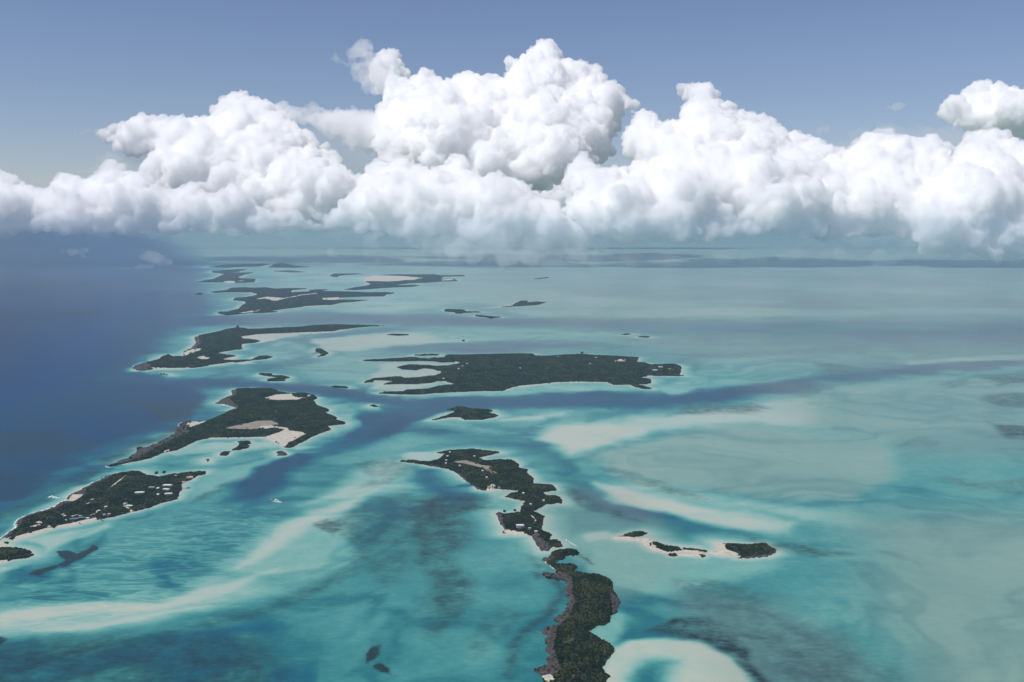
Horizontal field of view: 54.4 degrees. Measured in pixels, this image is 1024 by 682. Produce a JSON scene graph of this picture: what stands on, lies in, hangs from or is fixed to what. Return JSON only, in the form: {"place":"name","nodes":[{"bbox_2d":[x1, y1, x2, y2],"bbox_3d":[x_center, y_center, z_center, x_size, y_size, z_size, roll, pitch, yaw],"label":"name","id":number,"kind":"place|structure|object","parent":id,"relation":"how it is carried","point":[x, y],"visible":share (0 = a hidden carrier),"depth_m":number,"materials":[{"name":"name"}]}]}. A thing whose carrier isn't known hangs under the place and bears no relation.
{"place":"outdoors","nodes":[
{"label":"outdoors","id":0,"kind":"place"},
{"bbox_2d":[0,230,1023,681],"bbox_3d":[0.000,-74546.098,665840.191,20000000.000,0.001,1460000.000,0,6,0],"label":"sea","id":1,"kind":"structure","parent":0,"point":[834,418],"depth_m":3049.07,"materials":[{"name":"teal liquid"}]},
{"bbox_2d":[0,541,33,562],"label":"island","id":2,"kind":"structure","parent":1,"relation":"on","point":[9,553],"depth_m":2144.52,"materials":[{"name":"plant"}]},
{"bbox_2d":[0,477,103,538],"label":"surf","id":3,"kind":"structure","parent":1,"relation":"on","point":[42,510],"depth_m":2486.55,"materials":[{"name":"liquid"}]},
{"bbox_2d":[0,470,205,539],"bbox_3d":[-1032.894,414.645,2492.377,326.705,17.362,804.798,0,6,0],"label":"island","id":4,"kind":"structure","parent":1,"relation":"on","point":[114,492],"depth_m":2551.97,"materials":[{"name":"plant"}]},
{"bbox_2d":[220,451,230,455],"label":"islet","id":5,"kind":"object","parent":1,"relation":"in","point":[224,453],"visible":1,"depth_m":3105.08,"materials":[{"name":"plant"}]},
{"bbox_2d":[108,388,344,466],"bbox_3d":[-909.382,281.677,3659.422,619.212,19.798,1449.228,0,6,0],"label":"island","id":6,"kind":"structure","parent":1,"relation":"on","point":[287,420],"depth_m":3573.71,"materials":[{"name":"plant"}]},
{"bbox_2d":[198,272,254,282],"bbox_3d":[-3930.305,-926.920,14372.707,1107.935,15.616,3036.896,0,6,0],"label":"island","id":7,"kind":"structure","parent":1,"relation":"on","point":[231,277],"depth_m":13635.30,"materials":[{"name":"soil"}]},
{"bbox_2d":[212,269,246,273],"bbox_3d":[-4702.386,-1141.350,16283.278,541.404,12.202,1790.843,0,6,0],"label":"island","id":8,"kind":"structure","parent":1,"relation":"on","point":[227,271],"depth_m":16195.99,"materials":[{"name":"soil"}]},
{"bbox_2d":[209,264,268,267],"bbox_3d":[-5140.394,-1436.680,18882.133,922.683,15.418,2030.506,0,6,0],"label":"island","id":9,"kind":"structure","parent":1,"relation":"on","point":[236,265],"depth_m":18665.04,"materials":[{"name":"soil"}]},
{"bbox_2d":[232,440,250,450],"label":"island","id":10,"kind":"structure","parent":1,"relation":"on","point":[243,445],"depth_m":3214.22,"materials":[{"name":"plant"}]},
{"bbox_2d":[132,324,383,370],"bbox_3d":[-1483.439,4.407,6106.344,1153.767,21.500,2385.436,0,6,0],"label":"island","id":11,"kind":"structure","parent":1,"relation":"on","point":[205,349],"depth_m":5906.45,"materials":[{"name":"plant"}]},
{"bbox_2d":[259,373,289,380],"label":"islet","id":12,"kind":"object","parent":1,"relation":"on","point":[280,378],"visible":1,"depth_m":4691.72,"materials":[{"name":"plant"}]},
{"bbox_2d":[276,451,287,455],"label":"islet","id":13,"kind":"object","parent":1,"relation":"in","point":[281,453],"visible":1,"depth_m":3099.42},
{"bbox_2d":[270,263,307,267],"bbox_3d":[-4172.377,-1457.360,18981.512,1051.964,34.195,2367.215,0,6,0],"label":"island","id":14,"kind":"structure","parent":1,"relation":"on","point":[280,265],"depth_m":18131.34,"materials":[{"name":"soil"}]},
{"bbox_2d":[276,270,301,271],"bbox_3d":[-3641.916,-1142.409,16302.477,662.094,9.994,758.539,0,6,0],"label":"island","id":15,"kind":"structure","parent":1,"relation":"on","point":[288,271],"depth_m":16194.05,"materials":[{"name":"soil"}]},
{"bbox_2d":[212,287,392,314],"bbox_3d":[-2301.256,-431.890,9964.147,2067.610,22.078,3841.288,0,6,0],"label":"island","id":16,"kind":"structure","parent":1,"relation":"on","point":[266,300],"depth_m":9921.66,"materials":[{"name":"soil"}]},
{"bbox_2d":[315,348,328,356],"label":"islet","id":17,"kind":"object","parent":1,"relation":"on","point":[322,352],"visible":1,"depth_m":5653.62,"materials":[{"name":"plant"}]},
{"bbox_2d":[331,385,347,387],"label":"islet","id":18,"kind":"object","parent":1,"relation":"on","point":[335,386],"visible":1,"depth_m":4408.92,"materials":[{"name":"plant"}]},
{"bbox_2d":[330,273,357,276],"bbox_3d":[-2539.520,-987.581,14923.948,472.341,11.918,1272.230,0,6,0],"label":"island","id":19,"kind":"structure","parent":1,"relation":"on","point":[336,275],"depth_m":15112.84,"materials":[{"name":"soil"}]},
{"bbox_2d":[388,333,408,335],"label":"islet","id":20,"kind":"object","parent":1,"relation":"on","point":[395,334],"visible":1,"depth_m":6565.21,"materials":[{"name":"soil"}]},
{"bbox_2d":[344,274,464,289],"bbox_3d":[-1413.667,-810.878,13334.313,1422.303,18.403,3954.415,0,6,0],"label":"island","id":21,"kind":"structure","parent":1,"relation":"on","point":[387,281],"depth_m":13467.50,"materials":[{"name":"sand"}]},
{"bbox_2d":[415,354,439,355],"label":"islet","id":22,"kind":"object","parent":1,"relation":"in","point":[427,354],"visible":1,"depth_m":5525.31,"materials":[{"name":"plant"}]},
{"bbox_2d":[444,309,477,313],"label":"islet","id":23,"kind":"object","parent":1,"relation":"on","point":[458,311],"visible":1,"depth_m":8390.33,"materials":[{"name":"soil"}]},
{"bbox_2d":[432,406,497,419],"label":"island","id":24,"kind":"structure","parent":1,"relation":"on","point":[465,413],"depth_m":3743.84,"materials":[{"name":"plant"}]},
{"bbox_2d":[401,448,562,550],"bbox_3d":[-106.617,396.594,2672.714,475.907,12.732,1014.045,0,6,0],"label":"island","id":25,"kind":"structure","parent":1,"relation":"on","point":[506,474],"depth_m":2724.64,"materials":[{"name":"plant"}]},
{"bbox_2d":[475,315,498,318],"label":"islet","id":26,"kind":"object","parent":1,"relation":"on","point":[491,317],"visible":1,"depth_m":7911.51,"materials":[{"name":"soil"}]},
{"bbox_2d":[363,353,683,394],"bbox_3d":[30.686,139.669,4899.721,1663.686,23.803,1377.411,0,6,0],"label":"island","id":27,"kind":"structure","parent":1,"relation":"on","point":[492,372],"depth_m":4821.32,"materials":[{"name":"plant"}]},
{"bbox_2d":[503,300,546,306],"bbox_3d":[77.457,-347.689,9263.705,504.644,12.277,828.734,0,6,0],"label":"islet","id":28,"kind":"object","parent":1,"relation":"in","point":[523,303],"visible":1,"depth_m":9228.09,"materials":[{"name":"soil"}]},
{"bbox_2d":[534,548,620,681],"bbox_3d":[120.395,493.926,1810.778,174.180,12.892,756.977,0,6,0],"label":"island","id":29,"kind":"structure","parent":1,"relation":"on","point":[576,649],"depth_m":1744.80,"materials":[{"name":"plant"}]},
{"bbox_2d":[614,531,706,557],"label":"island","id":30,"kind":"structure","parent":1,"relation":"on","point":[672,551],"depth_m":2190.04,"materials":[{"name":"sand"}]},
{"bbox_2d":[710,542,776,558],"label":"island","id":31,"kind":"structure","parent":1,"relation":"on","point":[754,550],"depth_m":2169.58,"materials":[{"name":"plant"}]},
{"bbox_2d":[0,0,1023,229],"label":"sky","id":32,"kind":"structure","parent":0,"point":[115,114],"materials":[{"name":"white"}]}
]}

